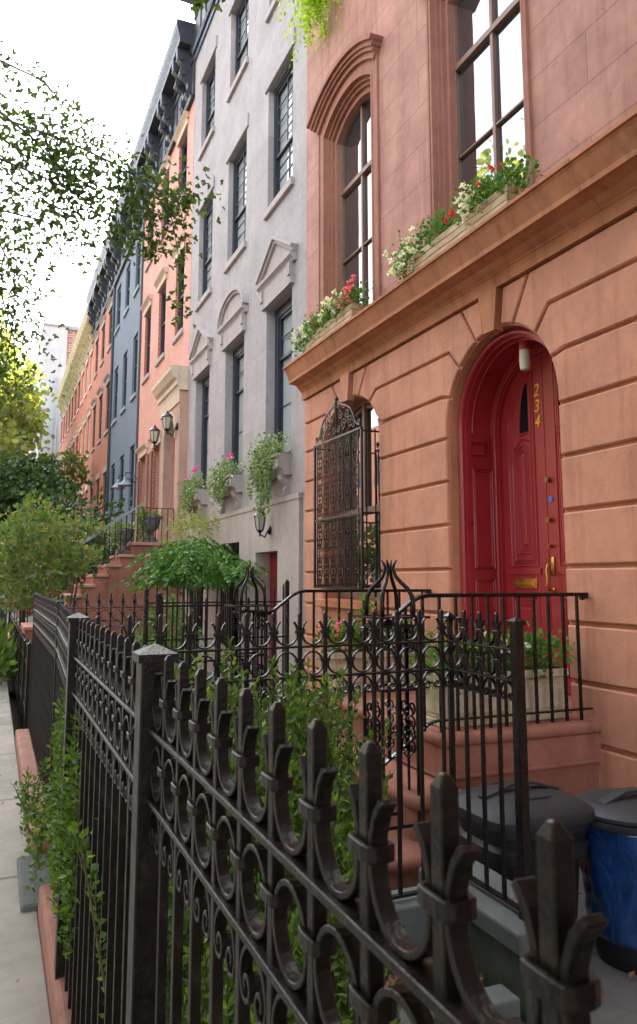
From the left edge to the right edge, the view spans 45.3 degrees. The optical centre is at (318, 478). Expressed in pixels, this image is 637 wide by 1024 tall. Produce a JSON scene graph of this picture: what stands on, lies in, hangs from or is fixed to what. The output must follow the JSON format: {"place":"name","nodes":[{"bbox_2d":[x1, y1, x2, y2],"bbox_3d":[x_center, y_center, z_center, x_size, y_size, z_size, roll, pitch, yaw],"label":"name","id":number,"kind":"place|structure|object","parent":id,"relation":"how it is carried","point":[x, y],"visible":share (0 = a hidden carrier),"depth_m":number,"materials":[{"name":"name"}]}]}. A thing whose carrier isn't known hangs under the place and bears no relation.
{"place":"outdoors","nodes":[
{"label":"outdoors","id":0,"kind":"place"},
{"bbox_2d":[6,672,22,736],"bbox_3d":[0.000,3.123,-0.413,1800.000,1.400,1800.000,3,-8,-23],"label":"terrain","id":1,"kind":"structure","parent":0,"point":[16,718],"depth_m":14.90,"materials":[{"name":"soil"}]},
{"bbox_2d":[9,615,31,728],"bbox_3d":[-4.645,2.657,11.748,0.070,0.910,8.285,3,-8,-23],"label":"picket fence","id":2,"kind":"object","parent":1,"relation":"on","point":[23,658],"visible":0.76,"depth_m":8.90,"materials":[{"name":"metal"}]},
{"bbox_2d":[0,670,51,1023],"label":"sidewalk","id":3,"kind":"structure","parent":0,"point":[24,999],"depth_m":3.35,"materials":[{"name":"concrete"}]},
{"bbox_2d":[0,618,21,684],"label":"ground plant","id":4,"kind":"object","parent":3,"relation":"on","point":[8,647],"visible":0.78,"depth_m":11.40,"materials":[{"name":"green plant"}]},
{"bbox_2d":[0,317,55,460],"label":"street tree","id":5,"kind":"object","parent":3,"relation":"on","point":[39,404],"visible":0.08,"depth_m":45.06,"materials":[{"name":"green plant"}]},
{"bbox_2d":[15,729,50,854],"bbox_3d":[-2.146,2.365,5.682,0.138,0.400,3.380,3,-8,-23],"label":"curb stone","id":6,"kind":"object","parent":3,"relation":"on","point":[25,754],"visible":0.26,"depth_m":5.97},
{"bbox_2d":[28,592,56,801],"bbox_3d":[-2.167,1.605,5.967,0.046,1.381,3.016,3,-8,-23],"label":"iron fence","id":7,"kind":"object","parent":6,"relation":"on","point":[40,714],"visible":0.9,"depth_m":5.72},
{"bbox_2d":[17,853,51,912],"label":"bluestone slab","id":8,"kind":"structure","parent":3,"relation":"on","point":[27,903],"depth_m":3.75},
{"bbox_2d":[10,757,52,900],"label":"privet shrub","id":9,"kind":"object","parent":8,"relation":"on","point":[32,812],"visible":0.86,"depth_m":3.81,"materials":[{"name":"green plant"}]},
{"bbox_2d":[0,296,70,552],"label":"street tree","id":10,"kind":"object","parent":3,"relation":"on","point":[20,431],"visible":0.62,"depth_m":30.06,"materials":[{"name":"green plant"}]},
{"bbox_2d":[38,883,70,1023],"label":"curb stone","id":11,"kind":"object","parent":3,"relation":"on","point":[58,1002],"visible":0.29,"depth_m":2.88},
{"bbox_2d":[49,599,74,902],"bbox_3d":[-1.249,1.303,3.702,0.044,1.386,1.903,3,-8,-20],"label":"iron fence","id":12,"kind":"object","parent":11,"relation":"on","point":[64,612],"visible":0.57,"depth_m":4.09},
{"bbox_2d":[40,686,81,965],"bbox_3d":[-0.931,1.256,2.892,0.194,0.892,1.081,3,-8,-23],"label":"privet shrub","id":13,"kind":"object","parent":12,"relation":"attached to","point":[64,842],"visible":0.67,"depth_m":2.66,"materials":[{"name":"green plant"}]},
{"bbox_2d":[0,40,225,416],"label":"ginkgo tree","id":14,"kind":"object","parent":3,"relation":"on","point":[69,180],"visible":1,"depth_m":6.32,"materials":[{"name":"green plant"}]},
{"bbox_2d":[54,613,607,1023],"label":"iron fence","id":15,"kind":"object","parent":3,"relation":"on","point":[133,738],"visible":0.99,"depth_m":0.91,"materials":[{"name":"metal"}]},
{"bbox_2d":[0,0,194,360],"label":"sky","id":16,"kind":"structure","parent":0,"point":[110,54],"materials":[{"name":"white"}]},
{"bbox_2d":[6,608,270,727],"bbox_3d":[-11.473,6.229,32.338,3.400,0.420,50.500,3,-8,-23],"label":"areaway","id":17,"kind":"object","parent":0,"point":[30,618],"depth_m":14.45,"materials":[{"name":"concrete"}]},
{"bbox_2d":[0,444,92,626],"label":"street tree","id":18,"kind":"object","parent":17,"relation":"on","point":[16,474],"visible":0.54,"depth_m":24.43,"materials":[{"name":"green plant"}]},
{"bbox_2d":[17,489,80,615],"bbox_3d":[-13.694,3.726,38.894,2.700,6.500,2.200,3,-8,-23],"label":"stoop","id":19,"kind":"object","parent":17,"relation":"on","point":[32,609],"visible":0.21,"depth_m":37.88,"materials":[{"name":"brown stone"}]},
{"bbox_2d":[25,322,78,578],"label":"tall gray building","id":20,"kind":"structure","parent":17,"relation":"on","point":[62,345],"depth_m":57.74,"materials":[{"name":"concrete"}]},
{"bbox_2d":[0,482,109,615],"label":"garden shrub","id":21,"kind":"object","parent":17,"relation":"on","point":[16,569],"visible":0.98,"depth_m":11.61,"materials":[{"name":"green plant"}]},
{"bbox_2d":[36,445,93,589],"bbox_3d":[-11.252,2.266,34.075,2.594,7.438,3.085,-2,-8,14],"label":"street tree","id":22,"kind":"object","parent":17,"relation":"on","point":[70,458],"visible":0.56,"depth_m":33.96,"materials":[{"name":"green plant"}]},
{"bbox_2d":[57,357,73,525],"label":"row house","id":23,"kind":"structure","parent":17,"relation":"on","point":[66,403],"depth_m":49.47,"materials":[{"name":"beige brick"}]},
{"bbox_2d":[2,477,133,598],"bbox_3d":[-6.838,2.196,20.643,4.067,4.361,6.473,3,-8,-23],"label":"garden shrub","id":24,"kind":"object","parent":17,"relation":"on","point":[69,505],"visible":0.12,"depth_m":20.44,"materials":[{"name":"green plant"}]},
{"bbox_2d":[70,306,94,583],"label":"row house","id":25,"kind":"structure","parent":17,"relation":"on","point":[82,358],"depth_m":39.93,"materials":[{"name":"orange brick"}]},
{"bbox_2d":[8,542,181,670],"bbox_3d":[-5.198,2.791,17.234,3.820,2.680,1.760,3,-8,-23],"label":"brown stoop","id":26,"kind":"object","parent":17,"relation":"on","point":[103,582],"visible":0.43,"depth_m":16.76,"materials":[{"name":"stone"}]},
{"bbox_2d":[0,511,158,625],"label":"stair handrail","id":27,"kind":"object","parent":26,"relation":"on","point":[93,563],"visible":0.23,"depth_m":18.30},
{"bbox_2d":[3,505,173,628],"bbox_3d":[-5.001,1.992,16.504,3.717,2.974,0.050,3,-8,-23],"label":"stair handrail","id":28,"kind":"object","parent":26,"relation":"on","point":[114,544],"visible":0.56,"depth_m":16.87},
{"bbox_2d":[105,518,136,558],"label":"trailing ivy","id":29,"kind":"object","parent":26,"relation":"on","point":[118,525],"visible":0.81,"depth_m":17.16,"materials":[{"name":"green plant"}]},
{"bbox_2d":[114,528,134,553],"bbox_3d":[-4.426,1.418,17.361,0.490,0.556,0.490,3,-8,-23],"label":"stone urn","id":30,"kind":"object","parent":26,"relation":"on","point":[124,546],"visible":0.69,"depth_m":17.23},
{"bbox_2d":[141,516,160,541],"bbox_3d":[-3.851,1.164,17.420,0.531,0.595,0.531,3,-8,-23],"label":"stone urn","id":31,"kind":"object","parent":26,"relation":"on","point":[152,526],"visible":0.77,"depth_m":17.26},
{"bbox_2d":[131,496,166,541],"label":"trailing ivy","id":32,"kind":"object","parent":31,"relation":"in","point":[140,521],"visible":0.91,"depth_m":17.22,"materials":[{"name":"green plant"}]},
{"bbox_2d":[86,244,114,572],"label":"row house","id":33,"kind":"structure","parent":17,"relation":"on","point":[99,298],"depth_m":33.07,"materials":[{"name":"orange brick"}]},
{"bbox_2d":[103,373,109,436],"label":"window","id":34,"kind":"structure","parent":33,"relation":"in","point":[106,380],"depth_m":31.29,"materials":[{"name":"blue paint"}]},
{"bbox_2d":[106,297,112,353],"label":"window","id":35,"kind":"structure","parent":33,"relation":"in","point":[109,305],"depth_m":31.63,"materials":[{"name":"blue paint"}]},
{"bbox_2d":[105,161,142,554],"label":"blue townhouse","id":36,"kind":"structure","parent":17,"relation":"on","point":[121,446],"depth_m":27.30,"materials":[{"name":"paint"}]},
{"bbox_2d":[119,352,127,415],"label":"window","id":37,"kind":"structure","parent":36,"relation":"in","point":[123,409],"depth_m":27.33,"materials":[{"name":"blue paint"}]},
{"bbox_2d":[129,335,137,402],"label":"window","id":38,"kind":"structure","parent":36,"relation":"in","point":[133,396],"depth_m":25.33,"materials":[{"name":"blue paint"}]},
{"bbox_2d":[131,18,195,622],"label":"pink brick townhouse","id":39,"kind":"structure","parent":17,"relation":"on","point":[164,343],"depth_m":20.18,"materials":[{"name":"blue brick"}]},
{"bbox_2d":[134,443,148,541],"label":"window","id":40,"kind":"structure","parent":39,"relation":"in","point":[142,450],"depth_m":22.44,"materials":[{"name":"black paint"}]},
{"bbox_2d":[140,294,152,384],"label":"window","id":41,"kind":"structure","parent":39,"relation":"in","point":[147,303],"depth_m":23.30,"materials":[{"name":"orange paint"}]},
{"bbox_2d":[147,430,160,530],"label":"window","id":42,"kind":"structure","parent":39,"relation":"in","point":[149,439],"depth_m":21.09,"materials":[{"name":"paint"}]},
{"bbox_2d":[149,425,160,447],"bbox_3d":[-4.134,-1.084,19.512,0.381,0.592,0.281,3,-8,-23],"label":"wall lantern","id":43,"kind":"object","parent":39,"relation":"attached to","point":[154,433],"depth_m":19.43,"materials":[{"name":"black glass"}]},
{"bbox_2d":[153,267,167,366],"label":"window","id":44,"kind":"structure","parent":39,"relation":"in","point":[161,278],"depth_m":21.31,"materials":[{"name":"orange paint"}]},
{"bbox_2d":[158,155,170,244],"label":"window","id":45,"kind":"structure","parent":39,"relation":"in","point":[166,165],"depth_m":21.37,"materials":[{"name":"orange paint"}]},
{"bbox_2d":[162,411,177,435],"bbox_3d":[-3.388,-1.271,17.491,0.426,0.572,0.261,6,-9,-37],"label":"wall lantern","id":46,"kind":"object","parent":39,"relation":"attached to","point":[167,417],"depth_m":17.38,"materials":[{"name":"black glass"}]},
{"bbox_2d":[171,233,186,344],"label":"window","id":47,"kind":"structure","parent":39,"relation":"in","point":[180,327],"depth_m":19.29,"materials":[{"name":"blue paint"}]},
{"bbox_2d":[173,111,189,210],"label":"window","id":48,"kind":"structure","parent":39,"relation":"in","point":[183,124],"depth_m":19.68,"materials":[{"name":"blue paint"}]},
{"bbox_2d":[123,593,214,666],"bbox_3d":[-2.011,2.120,10.239,1.299,1.173,1.597,1,-8,-7],"label":"fern shrub","id":49,"kind":"object","parent":17,"relation":"on","point":[151,633],"visible":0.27,"depth_m":10.41,"materials":[{"name":"green plant"}]},
{"bbox_2d":[109,536,275,680],"bbox_3d":[-2.423,2.230,13.120,2.337,2.538,4.240,3,-8,-23],"label":"wisteria","id":50,"kind":"object","parent":17,"relation":"on","point":[199,565],"visible":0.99,"depth_m":12.64,"materials":[{"name":"green plant"}]},
{"bbox_2d":[179,0,306,702],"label":"gray townhouse","id":51,"kind":"structure","parent":17,"relation":"on","point":[248,291],"depth_m":13.49,"materials":[{"name":"paint"}]},
{"bbox_2d":[161,507,224,543],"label":"climbing vine","id":52,"kind":"object","parent":51,"relation":"attached to","point":[202,520],"visible":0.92,"depth_m":14.60,"materials":[{"name":"green plant"}]},
{"bbox_2d":[184,489,207,522],"bbox_3d":[-2.595,0.587,15.934,0.266,0.626,1.285,3,-8,-23],"label":"stone window box","id":53,"kind":"object","parent":51,"relation":"attached to","point":[201,502],"visible":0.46,"depth_m":15.42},
{"bbox_2d":[177,465,206,517],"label":"trailing ivy","id":54,"kind":"object","parent":53,"relation":"in","point":[188,494],"visible":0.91,"depth_m":15.75,"materials":[{"name":"green plant"}]},
{"bbox_2d":[190,584,202,637],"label":"window","id":55,"kind":"structure","parent":51,"relation":"in","point":[200,622],"depth_m":15.54,"materials":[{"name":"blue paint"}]},
{"bbox_2d":[188,327,212,488],"bbox_3d":[-2.430,-1.462,16.275,0.360,3.622,1.688,3,-8,-23],"label":"window","id":56,"kind":"structure","parent":51,"relation":"in","point":[200,353],"depth_m":16.58,"materials":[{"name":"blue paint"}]},
{"bbox_2d":[194,175,214,311],"bbox_3d":[-2.423,-5.094,16.758,0.245,2.590,1.410,3,-8,-23],"label":"window","id":57,"kind":"structure","parent":51,"relation":"in","point":[207,248],"depth_m":17.07,"materials":[{"name":"blue paint"}]},
{"bbox_2d":[198,35,216,160],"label":"window","id":58,"kind":"structure","parent":51,"relation":"in","point":[210,96],"depth_m":17.46,"materials":[{"name":"blue paint"}]},
{"bbox_2d":[209,473,242,513],"bbox_3d":[-1.673,0.301,13.764,0.266,0.626,1.315,3,-8,-23],"label":"stone window box","id":59,"kind":"object","parent":51,"relation":"attached to","point":[235,491],"visible":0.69,"depth_m":13.25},
{"bbox_2d":[206,451,242,506],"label":"trailing ivy","id":60,"kind":"object","parent":59,"relation":"in","point":[219,483],"visible":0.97,"depth_m":13.57,"materials":[{"name":"green plant"}]},
{"bbox_2d":[221,542,238,646],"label":"window","id":61,"kind":"structure","parent":51,"relation":"in","point":[235,547],"depth_m":13.76,"materials":[{"name":"paint"}]},
{"bbox_2d":[216,287,248,473],"bbox_3d":[-1.507,-1.723,14.102,0.360,3.570,1.700,3,-8,-23],"label":"window","id":62,"kind":"structure","parent":51,"relation":"in","point":[231,322],"depth_m":14.39,"materials":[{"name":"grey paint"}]},
{"bbox_2d":[223,112,248,273],"bbox_3d":[-1.500,-5.381,14.588,0.245,2.590,1.440,3,-8,-23],"label":"window","id":63,"kind":"structure","parent":51,"relation":"in","point":[239,243],"depth_m":14.84,"materials":[{"name":"grey paint"}]},
{"bbox_2d":[226,0,248,102],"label":"window","id":64,"kind":"structure","parent":51,"relation":"in","point":[241,43],"depth_m":15.35,"materials":[{"name":"grey paint"}]},
{"bbox_2d":[254,509,270,537],"bbox_3d":[-0.828,0.671,11.567,0.340,0.441,0.202,6,-10,-39],"label":"wall lantern","id":65,"kind":"object","parent":51,"relation":"attached to","point":[259,523],"depth_m":11.48,"materials":[{"name":"black glass"}]},
{"bbox_2d":[249,452,292,501],"bbox_3d":[-0.738,0.010,11.567,0.266,0.626,1.285,3,-8,-23],"label":"stone window box","id":66,"kind":"object","parent":51,"relation":"attached to","point":[283,471],"visible":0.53,"depth_m":11.05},
{"bbox_2d":[242,423,295,516],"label":"trailing ivy","id":67,"kind":"object","parent":66,"relation":"in","point":[262,466],"visible":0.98,"depth_m":11.40,"materials":[{"name":"green plant"}]},
{"bbox_2d":[265,0,279,23],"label":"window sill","id":68,"kind":"structure","parent":51,"relation":"in","point":[274,3],"depth_m":12.99,"materials":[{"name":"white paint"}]},
{"bbox_2d":[269,553,277,686],"bbox_3d":[-0.579,2.063,11.796,0.070,2.500,0.980,3,-8,-23],"label":"door","id":69,"kind":"structure","parent":51,"relation":"in","point":[273,556],"depth_m":12.14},
{"bbox_2d":[255,236,297,453],"bbox_3d":[-0.573,-2.039,11.908,0.360,3.622,1.688,3,-8,-23],"label":"window","id":70,"kind":"structure","parent":51,"relation":"in","point":[276,274],"depth_m":12.16,"materials":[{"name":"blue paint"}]},
{"bbox_2d":[263,26,295,220],"bbox_3d":[-0.566,-5.671,12.391,0.245,2.590,1.410,3,-8,-23],"label":"window","id":71,"kind":"structure","parent":51,"relation":"in","point":[283,179],"depth_m":12.59,"materials":[{"name":"blue paint"}]},
{"bbox_2d":[190,0,225,16],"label":"ginkgo sprig","id":72,"kind":"object","parent":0,"point":[196,5],"visible":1,"depth_m":4.03,"materials":[{"name":"green plant"}]},
{"bbox_2d":[262,730,636,1023],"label":"areaway floor","id":73,"kind":"structure","parent":0,"point":[619,1001],"depth_m":3.46,"materials":[{"name":"concrete"}]},
{"bbox_2d":[49,592,162,644],"bbox_3d":[-2.220,1.885,7.685,1.263,1.476,0.044,3,-8,-24],"label":"iron fence","id":74,"kind":"object","parent":73,"relation":"on","point":[158,603],"visible":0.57,"depth_m":7.84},
{"bbox_2d":[161,597,249,712],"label":"iron gate","id":75,"kind":"structure","parent":74,"relation":"attached to","point":[205,606],"depth_m":8.16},
{"bbox_2d":[142,580,289,709],"bbox_3d":[-1.236,2.153,9.425,1.850,1.800,0.050,3,-8,-23],"label":"picket fence","id":76,"kind":"object","parent":73,"relation":"on","point":[285,593],"visible":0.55,"depth_m":9.41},
{"bbox_2d":[288,688,601,890],"bbox_3d":[0.633,2.211,5.724,1.860,1.015,2.940,3,-8,-23],"label":"entry stoop","id":77,"kind":"object","parent":73,"relation":"on","point":[563,755],"visible":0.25,"depth_m":4.91,"materials":[{"name":"stone"}]},
{"bbox_2d":[224,566,275,739],"bbox_3d":[-0.592,1.542,6.484,0.360,1.600,0.360,3,-8,-23],"label":"newel cage","id":78,"kind":"object","parent":77,"relation":"on","point":[238,614],"visible":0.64,"depth_m":6.48,"materials":[{"name":"metal"}]},
{"bbox_2d":[254,589,431,712],"bbox_3d":[0.256,1.531,6.781,1.732,1.090,0.045,3,-8,-23],"label":"handrail","id":79,"kind":"object","parent":77,"relation":"on","point":[300,592],"visible":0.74,"depth_m":6.72,"materials":[{"name":"black metal"}]},
{"bbox_2d":[318,647,437,693],"bbox_3d":[0.545,1.648,6.631,1.064,0.334,0.314,3,-8,-23],"label":"stone planter","id":80,"kind":"object","parent":77,"relation":"on","point":[335,665],"visible":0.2,"depth_m":6.41,"materials":[{"name":"stone"}]},
{"bbox_2d":[304,592,445,665],"bbox_3d":[0.596,1.355,6.676,1.551,0.733,0.512,3,-8,-23],"label":"potted plant","id":81,"kind":"object","parent":80,"relation":"in","point":[337,634],"visible":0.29,"depth_m":6.50,"materials":[{"name":"green plant"}]},
{"bbox_2d":[352,560,429,829],"bbox_3d":[0.425,1.256,4.503,0.360,1.550,0.360,3,-8,-23],"label":"newel cage","id":82,"kind":"object","parent":77,"relation":"on","point":[388,571],"visible":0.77,"depth_m":4.47,"materials":[{"name":"metal"}]},
{"bbox_2d":[361,592,592,765],"bbox_3d":[1.060,1.282,4.890,1.732,1.090,0.045,3,-8,-23],"label":"handrail","id":83,"kind":"object","parent":77,"relation":"on","point":[438,596],"visible":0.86,"depth_m":4.95,"materials":[{"name":"black metal"}]},
{"bbox_2d":[425,664,568,727],"bbox_3d":[1.189,1.454,5.168,1.024,0.334,0.314,3,-8,-23],"label":"stone planter","id":84,"kind":"object","parent":77,"relation":"on","point":[432,705],"visible":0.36,"depth_m":5.06,"materials":[{"name":"stone"}]},
{"bbox_2d":[392,621,575,694],"bbox_3d":[1.196,1.235,5.175,1.577,0.543,0.509,3,-8,-23],"label":"potted plant","id":85,"kind":"object","parent":84,"relation":"in","point":[542,644],"visible":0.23,"depth_m":5.19,"materials":[{"name":"green plant"}]},
{"bbox_2d":[283,0,636,788],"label":"brownstone house","id":86,"kind":"structure","parent":73,"relation":"on","point":[499,470],"depth_m":6.96,"materials":[{"name":"stone"}]},
{"bbox_2d":[273,0,342,72],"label":"hanging vine","id":87,"kind":"object","parent":86,"relation":"hanging from","point":[317,6],"visible":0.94,"depth_m":10.28,"materials":[{"name":"green plant"}]},
{"bbox_2d":[305,303,365,350],"bbox_3d":[0.186,-1.788,9.248,0.195,0.196,1.400,3,-8,-23],"label":"window box","id":88,"kind":"object","parent":86,"relation":"on","point":[348,313],"visible":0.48,"depth_m":9.01,"materials":[{"name":"stone"}]},
{"bbox_2d":[289,274,381,356],"bbox_3d":[0.147,-1.913,9.273,0.477,0.618,2.054,3,-8,-23],"label":"potted plant","id":89,"kind":"object","parent":88,"relation":"in","point":[337,303],"visible":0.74,"depth_m":9.03,"materials":[{"name":"green plant"}]},
{"bbox_2d":[305,32,383,326],"bbox_3d":[0.405,-3.481,9.553,0.430,3.635,2.000,3,-8,-23],"label":"window","id":90,"kind":"structure","parent":86,"relation":"in","point":[344,115],"depth_m":9.90,"materials":[{"name":"brown paint"}]},
{"bbox_2d":[314,395,380,588],"bbox_3d":[0.310,0.140,8.915,0.268,2.262,1.348,3,-8,-23],"label":"window grille","id":91,"kind":"object","parent":86,"relation":"attached to","point":[335,407],"depth_m":8.72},
{"bbox_2d":[315,399,385,610],"bbox_3d":[0.445,0.274,9.020,0.375,2.480,1.700,3,-8,-23],"label":"window","id":92,"kind":"structure","parent":86,"relation":"in","point":[363,410],"depth_m":9.11,"materials":[{"name":"brown paint"}]},
{"bbox_2d":[414,184,525,270],"bbox_3d":[1.282,-2.128,6.672,0.195,0.196,1.440,3,-8,-23],"label":"window box","id":93,"kind":"object","parent":86,"relation":"on","point":[493,203],"visible":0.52,"depth_m":6.46,"materials":[{"name":"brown wood"}]},
{"bbox_2d":[381,225,423,283],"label":"potted plant","id":94,"kind":"object","parent":93,"relation":"in","point":[404,254],"visible":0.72,"depth_m":7.38,"materials":[{"name":"white plant"}]},
{"bbox_2d":[410,149,542,268],"bbox_3d":[1.309,-2.307,6.599,0.442,0.566,1.821,3,-8,-23],"label":"potted plant","id":95,"kind":"object","parent":93,"relation":"in","point":[472,200],"visible":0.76,"depth_m":6.34,"materials":[{"name":"green plant"}]},
{"bbox_2d":[425,0,534,237],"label":"window","id":96,"kind":"structure","parent":86,"relation":"in","point":[479,96],"depth_m":7.42,"materials":[{"name":"brown paint"}]},
{"bbox_2d":[518,340,530,370],"bbox_3d":[1.752,-1.054,6.489,0.100,0.270,0.100,3,-8,-23],"label":"porch light","id":97,"kind":"object","parent":86,"relation":"attached to","point":[524,348],"visible":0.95,"depth_m":6.45,"materials":[{"name":"glass"}]},
{"bbox_2d":[502,353,553,665],"bbox_3d":[1.839,0.359,6.763,0.085,2.880,0.606,3,-8,-23],"label":"door","id":98,"kind":"structure","parent":86,"relation":"in","point":[523,432],"depth_m":6.74,"materials":[{"name":"paint"}]},
{"bbox_2d":[541,351,571,693],"bbox_3d":[2.050,0.283,6.191,0.145,2.880,0.606,3,-8,-23],"label":"door","id":99,"kind":"structure","parent":86,"relation":"in","point":[555,519],"depth_m":6.39,"materials":[{"name":"paint"}]},
{"bbox_2d":[468,922,531,1023],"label":"wall","id":100,"kind":"structure","parent":73,"relation":"on","point":[496,962],"depth_m":2.99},
{"bbox_2d":[419,861,576,956],"bbox_3d":[0.737,1.784,3.220,0.300,0.083,0.740,3,-8,-23],"label":"coping stone","id":101,"kind":"object","parent":100,"relation":"on","point":[499,921],"visible":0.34,"depth_m":3.03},
{"bbox_2d":[444,610,531,920],"bbox_3d":[0.710,1.197,3.259,0.056,1.250,0.547,3,-8,-23],"label":"iron fence","id":102,"kind":"object","parent":101,"relation":"on","point":[516,681],"visible":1,"depth_m":3.18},
{"bbox_2d":[459,780,594,918],"bbox_3d":[1.014,1.946,3.807,0.610,0.838,0.537,3,-8,-23],"label":"trash bin","id":103,"kind":"object","parent":73,"relation":"on","point":[573,814],"visible":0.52,"depth_m":3.67,"materials":[{"name":"plastic"}]},
{"bbox_2d":[574,786,636,974],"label":"trash bin","id":104,"kind":"object","parent":73,"relation":"on","point":[608,865],"visible":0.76,"depth_m":3.66,"materials":[{"name":"plastic"}]},
{"bbox_2d":[384,957,524,1023],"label":"yard soil","id":105,"kind":"structure","parent":0,"point":[516,1020],"depth_m":2.77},
{"bbox_2d":[67,702,393,1023],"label":"privet shrub","id":106,"kind":"object","parent":105,"relation":"on","point":[340,830],"visible":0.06,"depth_m":1.97,"materials":[{"name":"green plant"}]},
{"bbox_2d":[118,635,392,1020],"bbox_3d":[-0.243,1.306,2.681,1.075,1.448,0.923,3,-8,-23],"label":"privet shrub","id":107,"kind":"object","parent":105,"relation":"on","point":[299,715],"visible":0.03,"depth_m":2.70,"materials":[{"name":"green plant"}]},
{"bbox_2d":[165,820,404,1023],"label":"privet shrub","id":108,"kind":"object","parent":105,"relation":"on","point":[346,1010],"visible":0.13,"depth_m":1.51,"materials":[{"name":"green plant"}]},
{"bbox_2d":[391,886,425,944],"bbox_3d":[-0.166,1.935,3.095,1.435,0.275,0.190,3,-8,-23],"label":"coping stone","id":109,"kind":"object","parent":105,"relation":"on","point":[411,912],"visible":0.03,"depth_m":3.25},
{"bbox_2d":[96,609,461,899],"bbox_3d":[-0.102,1.173,3.172,1.706,1.225,0.034,3,-8,-25],"label":"iron fence","id":110,"kind":"object","parent":109,"relation":"on","point":[246,634],"visible":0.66,"depth_m":3.33,"materials":[{"name":"metal"}]},
{"bbox_2d":[396,984,520,1023],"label":"coping stone","id":111,"kind":"object","parent":105,"relation":"on","point":[505,1001],"visible":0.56,"depth_m":2.79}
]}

